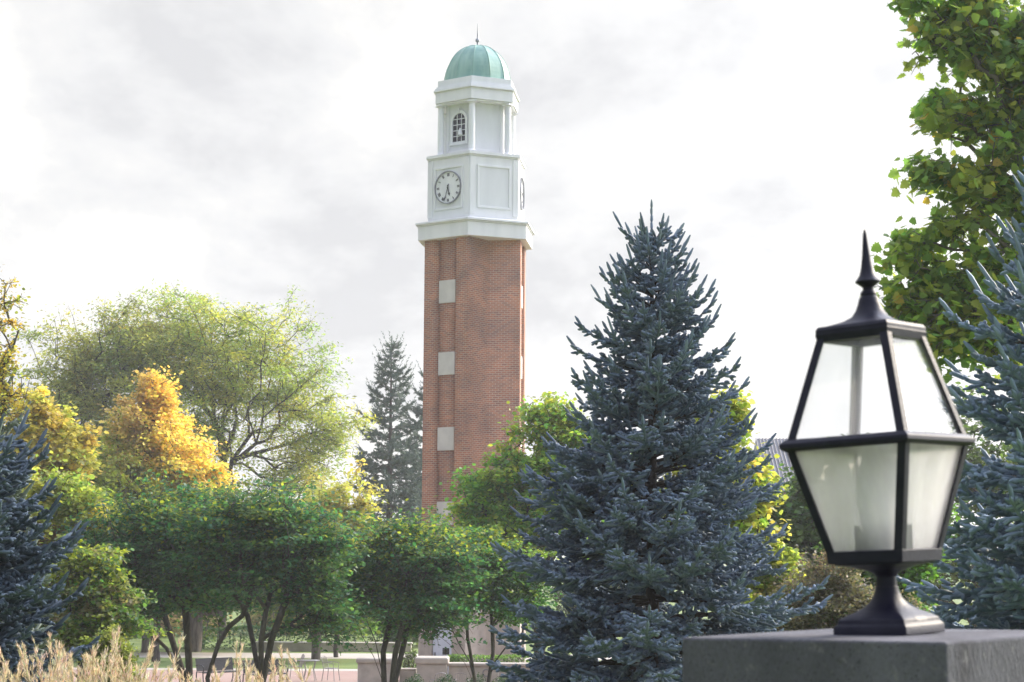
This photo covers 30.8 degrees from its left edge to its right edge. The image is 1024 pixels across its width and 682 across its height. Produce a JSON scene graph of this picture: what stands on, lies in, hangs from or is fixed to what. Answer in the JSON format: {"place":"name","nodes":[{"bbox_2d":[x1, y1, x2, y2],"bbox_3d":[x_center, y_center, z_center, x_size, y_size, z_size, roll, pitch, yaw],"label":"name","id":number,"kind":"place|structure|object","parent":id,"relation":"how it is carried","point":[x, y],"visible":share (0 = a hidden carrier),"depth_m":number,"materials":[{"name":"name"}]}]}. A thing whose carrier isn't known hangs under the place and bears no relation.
{"place":"outdoors","nodes":[
{"label":"outdoors","id":0,"kind":"place"},
{"bbox_2d":[0,655,27,681],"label":"feather reed grass","id":1,"kind":"object","parent":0,"point":[18,670],"depth_m":11.23,"materials":[{"name":"plant"}]},
{"bbox_2d":[0,630,54,681],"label":"feather reed grass","id":2,"kind":"object","parent":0,"point":[5,670],"depth_m":10.43,"materials":[{"name":"plant"}]},
{"bbox_2d":[12,637,99,681],"bbox_3d":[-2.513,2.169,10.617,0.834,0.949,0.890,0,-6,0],"label":"feather reed grass","id":3,"kind":"object","parent":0,"point":[68,666],"depth_m":10.63,"materials":[{"name":"plant"}]},
{"bbox_2d":[62,625,185,681],"bbox_3d":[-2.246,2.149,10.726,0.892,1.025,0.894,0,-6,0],"label":"feather reed grass","id":4,"kind":"object","parent":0,"point":[127,675],"depth_m":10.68,"materials":[{"name":"plant"}]},
{"bbox_2d":[91,649,174,681],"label":"feather reed grass","id":5,"kind":"object","parent":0,"point":[155,669],"depth_m":11.21,"materials":[{"name":"plant"}]},
{"bbox_2d":[140,656,229,681],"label":"feather reed grass","id":6,"kind":"object","parent":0,"point":[183,678],"depth_m":11.83,"materials":[{"name":"plant"}]},
{"bbox_2d":[73,667,357,670],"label":"plaza border","id":7,"kind":"object","parent":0,"point":[282,670],"depth_m":74.11,"materials":[{"name":"concrete"}]},
{"bbox_2d":[168,640,274,681],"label":"feather reed grass","id":8,"kind":"object","parent":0,"point":[216,679],"depth_m":11.35,"materials":[{"name":"plant"}]},
{"bbox_2d":[66,669,399,681],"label":"plaza paving","id":9,"kind":"structure","parent":0,"point":[348,676],"depth_m":70.09,"materials":[{"name":"brick"}]},
{"bbox_2d":[195,657,240,681],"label":"park bench","id":10,"kind":"object","parent":9,"relation":"on","point":[202,664],"visible":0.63,"depth_m":66.24,"materials":[{"name":"metal"}]},
{"bbox_2d":[242,659,287,681],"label":"park bench","id":11,"kind":"object","parent":9,"relation":"on","point":[252,664],"visible":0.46,"depth_m":65.18,"materials":[{"name":"metal"}]},
{"bbox_2d":[287,654,304,676],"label":"wire chair","id":12,"kind":"object","parent":9,"relation":"on","point":[299,666],"visible":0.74,"depth_m":69.10,"materials":[{"name":"grey metal"}]},
{"bbox_2d":[300,659,319,679],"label":"bistro table","id":13,"kind":"object","parent":9,"relation":"on","point":[304,660],"visible":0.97,"depth_m":67.93,"materials":[{"name":"grey metal"}]},
{"bbox_2d":[321,655,339,680],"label":"wire chair","id":14,"kind":"object","parent":9,"relation":"on","point":[328,668],"visible":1,"depth_m":68.11,"materials":[{"name":"grey metal"}]},
{"bbox_2d":[399,668,416,681],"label":"planter wall","id":15,"kind":"structure","parent":9,"relation":"on","point":[406,673],"depth_m":61.55,"materials":[{"name":"concrete"}]},
{"bbox_2d":[402,647,416,667],"bbox_3d":[-3.396,10.858,62.692,0.744,1.098,0.747,0,-6,0],"label":"shrub","id":16,"kind":"object","parent":9,"relation":"on","point":[407,661],"visible":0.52,"depth_m":62.61,"materials":[{"name":"green plant"}]},
{"bbox_2d":[403,673,423,681],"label":"boxwood","id":17,"kind":"object","parent":9,"relation":"on","point":[414,680],"visible":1,"depth_m":56.65,"materials":[{"name":"green plant"}]},
{"bbox_2d":[434,673,455,681],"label":"boxwood","id":18,"kind":"object","parent":9,"relation":"on","point":[443,679],"visible":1,"depth_m":56.66,"materials":[{"name":"green plant"}]},
{"bbox_2d":[455,672,471,681],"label":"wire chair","id":19,"kind":"object","parent":9,"relation":"on","point":[462,677],"visible":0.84,"depth_m":59.21,"materials":[{"name":"grey metal"}]},
{"bbox_2d":[415,24,534,680],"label":"clock tower","id":20,"kind":"structure","parent":9,"relation":"on","point":[476,232],"depth_m":68.30,"materials":[{"name":"red brick"}]},
{"bbox_2d":[433,622,451,680],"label":"door","id":21,"kind":"structure","parent":20,"relation":"in","point":[438,650],"depth_m":66.75,"materials":[{"name":"white paint"}]},
{"bbox_2d":[449,108,467,145],"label":"window","id":22,"kind":"structure","parent":20,"relation":"in","point":[459,119],"depth_m":69.47,"materials":[{"name":"white glass"}]},
{"bbox_2d":[466,672,485,681],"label":"boxwood","id":23,"kind":"object","parent":9,"relation":"on","point":[478,675],"visible":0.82,"depth_m":56.70,"materials":[{"name":"green plant"}]},
{"bbox_2d":[491,673,507,681],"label":"boxwood","id":24,"kind":"object","parent":9,"relation":"on","point":[501,679],"visible":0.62,"depth_m":56.64,"materials":[{"name":"green plant"}]},
{"bbox_2d":[447,662,579,681],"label":"planter wall","id":25,"kind":"structure","parent":9,"relation":"on","point":[455,668],"depth_m":60.91,"materials":[{"name":"stone"}]},
{"bbox_2d":[244,657,291,681],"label":"feather reed grass","id":26,"kind":"object","parent":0,"point":[248,664],"depth_m":11.76,"materials":[{"name":"plant"}]},
{"bbox_2d":[252,644,312,681],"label":"feather reed grass","id":27,"kind":"object","parent":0,"point":[295,667],"depth_m":11.47,"materials":[{"name":"plant"}]},
{"bbox_2d":[256,641,412,651],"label":"wall","id":28,"kind":"structure","parent":0,"point":[298,646],"depth_m":87.67,"materials":[{"name":"stone"}]},
{"bbox_2d":[133,652,611,659],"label":"path","id":29,"kind":"structure","parent":0,"point":[277,655],"depth_m":84.20,"materials":[{"name":"concrete"}]},
{"bbox_2d":[356,656,398,681],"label":"planter pier","id":30,"kind":"structure","parent":0,"point":[368,671],"depth_m":60.52,"materials":[{"name":"stone"}]},
{"bbox_2d":[415,656,449,681],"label":"planter pier","id":31,"kind":"structure","parent":0,"point":[428,668],"depth_m":60.67,"materials":[{"name":"concrete"}]},
{"bbox_2d":[448,653,554,662],"bbox_3d":[-0.204,10.713,62.394,4.016,0.449,1.384,0,-6,0],"label":"planter hedge","id":32,"kind":"object","parent":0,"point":[457,658],"visible":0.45,"depth_m":61.90,"materials":[{"name":"green plant"}]},
{"bbox_2d":[0,0,1023,556],"label":"sky","id":33,"kind":"structure","parent":0,"point":[242,151],"materials":[{"name":"white"}]},
{"bbox_2d":[73,557,971,668],"bbox_3d":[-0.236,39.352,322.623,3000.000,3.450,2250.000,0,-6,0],"label":"lawn","id":34,"kind":"structure","parent":0,"point":[342,663],"depth_m":89.74,"materials":[{"name":"green plant"}]},
{"bbox_2d":[0,264,45,425],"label":"young autumn tree","id":35,"kind":"object","parent":34,"relation":"on","point":[7,399],"visible":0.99,"depth_m":31.20,"materials":[{"name":"yellow plant"}]},
{"bbox_2d":[0,338,76,681],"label":"tree","id":36,"kind":"object","parent":34,"relation":"on","point":[7,429],"visible":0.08,"depth_m":33.91,"materials":[{"name":"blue plant"}]},
{"bbox_2d":[0,409,100,681],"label":"blue spruce","id":37,"kind":"object","parent":34,"relation":"on","point":[26,558],"visible":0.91,"depth_m":15.80,"materials":[{"name":"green plant"}]},
{"bbox_2d":[0,384,108,497],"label":"yellow maple","id":38,"kind":"object","parent":34,"relation":"on","point":[62,436],"visible":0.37,"depth_m":61.55,"materials":[{"name":"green plant"}]},
{"bbox_2d":[20,449,130,607],"bbox_3d":[-11.267,6.329,46.256,3.242,7.353,3.221,0,-6,0],"label":"yellow green tree","id":39,"kind":"object","parent":34,"relation":"on","point":[71,488],"visible":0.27,"depth_m":46.43,"materials":[{"name":"green plant"}]},
{"bbox_2d":[1,532,172,680],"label":"layered shrub","id":40,"kind":"object","parent":34,"relation":"on","point":[105,600],"visible":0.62,"depth_m":37.28,"materials":[{"name":"green plant"}]},
{"bbox_2d":[7,291,194,473],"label":"honey locust","id":41,"kind":"object","parent":34,"relation":"on","point":[88,370],"visible":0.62,"depth_m":96.70,"materials":[{"name":"green plant"}]},
{"bbox_2d":[74,623,148,681],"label":"evergreen shrub","id":42,"kind":"object","parent":34,"relation":"on","point":[126,646],"visible":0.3,"depth_m":25.59,"materials":[{"name":"green plant"}]},
{"bbox_2d":[120,613,149,652],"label":"shade tree","id":43,"kind":"object","parent":34,"relation":"on","point":[144,647],"depth_m":85.82,"materials":[{"name":"grey plant"}]},
{"bbox_2d":[87,363,244,661],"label":"orange maple","id":44,"kind":"object","parent":34,"relation":"on","point":[156,436],"visible":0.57,"depth_m":78.99,"materials":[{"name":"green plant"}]},
{"bbox_2d":[51,467,319,681],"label":"redbud tree","id":45,"kind":"object","parent":34,"relation":"on","point":[141,535],"visible":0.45,"depth_m":45.14,"materials":[{"name":"green plant"}]},
{"bbox_2d":[150,608,236,636],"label":"tan tree","id":46,"kind":"object","parent":34,"relation":"on","point":[176,625],"visible":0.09,"depth_m":101.73,"materials":[{"name":"green plant"}]},
{"bbox_2d":[144,583,273,651],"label":"shade tree","id":47,"kind":"object","parent":34,"relation":"on","point":[196,628],"visible":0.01,"depth_m":86.76,"materials":[{"name":"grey plant"}]},
{"bbox_2d":[91,279,382,637],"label":"honey locust","id":48,"kind":"object","parent":34,"relation":"on","point":[209,385],"visible":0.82,"depth_m":99.40,"materials":[{"name":"green plant"}]},
{"bbox_2d":[141,473,404,681],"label":"redbud tree","id":49,"kind":"object","parent":34,"relation":"on","point":[247,548],"visible":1,"depth_m":43.17,"materials":[{"name":"green plant"}]},
{"bbox_2d":[239,605,308,634],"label":"tan tree","id":50,"kind":"object","parent":34,"relation":"on","point":[256,619],"visible":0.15,"depth_m":104.19,"materials":[{"name":"green plant"}]},
{"bbox_2d":[182,625,410,648],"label":"clipped hedge","id":51,"kind":"object","parent":34,"relation":"on","point":[257,627],"visible":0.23,"depth_m":89.36,"materials":[{"name":"green plant"}]},
{"bbox_2d":[233,559,382,659],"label":"shade tree","id":52,"kind":"object","parent":34,"relation":"on","point":[317,655],"visible":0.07,"depth_m":80.82,"materials":[{"name":"green plant"}]},
{"bbox_2d":[297,458,388,656],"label":"yellow tree","id":53,"kind":"object","parent":34,"relation":"on","point":[359,502],"visible":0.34,"depth_m":83.30,"materials":[{"name":"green plant"}]},
{"bbox_2d":[309,504,408,561],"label":"background tree","id":54,"kind":"object","parent":34,"relation":"on","point":[385,518],"visible":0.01,"depth_m":123.46,"materials":[{"name":"green plant"}]},
{"bbox_2d":[334,611,417,645],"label":"background tree","id":55,"kind":"object","parent":34,"relation":"on","point":[412,639],"depth_m":92.42,"materials":[{"name":"green plant"}]},
{"bbox_2d":[334,331,422,621],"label":"tall conifer","id":56,"kind":"object","parent":34,"relation":"on","point":[384,452],"visible":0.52,"depth_m":111.64,"materials":[{"name":"green plant"}]},
{"bbox_2d":[394,360,422,544],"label":"tall conifer","id":57,"kind":"object","parent":34,"relation":"on","point":[417,410],"visible":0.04,"depth_m":117.64,"materials":[{"name":"green plant"}]},
{"bbox_2d":[322,498,510,681],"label":"redbud tree","id":58,"kind":"object","parent":34,"relation":"on","point":[401,572],"visible":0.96,"depth_m":46.09,"materials":[{"name":"green plant"}]},
{"bbox_2d":[398,504,566,681],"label":"redbud tree","id":59,"kind":"object","parent":34,"relation":"on","point":[512,586],"visible":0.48,"depth_m":48.12,"materials":[{"name":"green plant"}]},
{"bbox_2d":[433,391,632,670],"bbox_3d":[1.012,6.231,54.874,6.737,9.616,4.565,0,-6,0],"label":"green maple","id":60,"kind":"object","parent":34,"relation":"on","point":[490,498],"visible":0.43,"depth_m":54.33,"materials":[{"name":"green plant"}]},
{"bbox_2d":[546,542,641,614],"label":"background tree","id":61,"kind":"object","parent":34,"relation":"on","point":[558,607],"visible":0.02,"depth_m":118.15,"materials":[{"name":"green plant"}]},
{"bbox_2d":[486,199,832,681],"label":"blue spruce","id":62,"kind":"object","parent":34,"relation":"on","point":[677,553],"visible":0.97,"depth_m":20.46,"materials":[{"name":"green plant"}]},
{"bbox_2d":[659,385,805,625],"bbox_3d":[3.778,4.338,32.620,3.306,7.162,2.085,0,-6,0],"label":"yellow green tree","id":63,"kind":"object","parent":34,"relation":"on","point":[739,411],"visible":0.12,"depth_m":32.62,"materials":[{"name":"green plant"}]},
{"bbox_2d":[711,486,796,611],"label":"background tree","id":64,"kind":"object","parent":34,"relation":"on","point":[786,489],"depth_m":74.16,"materials":[{"name":"green plant"}]},
{"bbox_2d":[747,432,934,627],"bbox_3d":[8.060,6.133,45.751,5.190,7.856,4.141,0,-6,0],"label":"dark green tree","id":65,"kind":"object","parent":34,"relation":"on","point":[803,531],"visible":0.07,"depth_m":45.28,"materials":[{"name":"green plant"}]},
{"bbox_2d":[753,542,929,631],"bbox_3d":[4.798,4.664,26.662,2.694,3.591,1.630,0,-6,0],"label":"brown shrub","id":66,"kind":"object","parent":34,"relation":"on","point":[849,596],"visible":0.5,"depth_m":26.56,"materials":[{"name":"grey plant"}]},
{"bbox_2d":[682,628,1023,681],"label":"stone pier","id":67,"kind":"structure","parent":34,"relation":"on","point":[947,655],"depth_m":3.90,"materials":[{"name":"grey stone"}]},
{"bbox_2d":[779,230,975,635],"bbox_3d":[0.829,0.200,4.227,0.323,0.921,0.323,-8,-9,39],"label":"post lantern","id":68,"kind":"object","parent":67,"relation":"on","point":[880,505],"visible":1,"depth_m":4.19,"materials":[{"name":"black paint"}]},
{"bbox_2d":[811,498,967,612],"bbox_3d":[6.283,4.951,30.606,2.734,5.013,1.972,0,-6,0],"label":"leafy shrub","id":69,"kind":"object","parent":34,"relation":"on","point":[917,574],"visible":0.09,"depth_m":30.51,"materials":[{"name":"green plant"}]},
{"bbox_2d":[859,0,1023,383],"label":"sycamore","id":70,"kind":"object","parent":34,"relation":"on","point":[982,41],"visible":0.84,"depth_m":23.16,"materials":[{"name":"green plant"}]},
{"bbox_2d":[896,156,1023,629],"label":"blue spruce","id":71,"kind":"object","parent":34,"relation":"on","point":[1001,579],"visible":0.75,"depth_m":12.29,"materials":[{"name":"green plant"}]},
{"bbox_2d":[918,373,1023,628],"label":"background tree","id":72,"kind":"object","parent":34,"relation":"on","point":[974,455],"visible":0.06,"depth_m":59.48,"materials":[{"name":"green plant"}]},
{"bbox_2d":[754,438,834,626],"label":"slate roofed building","id":73,"kind":"structure","parent":0,"point":[774,449],"depth_m":118.93,"materials":[{"name":"metal"}]}
]}

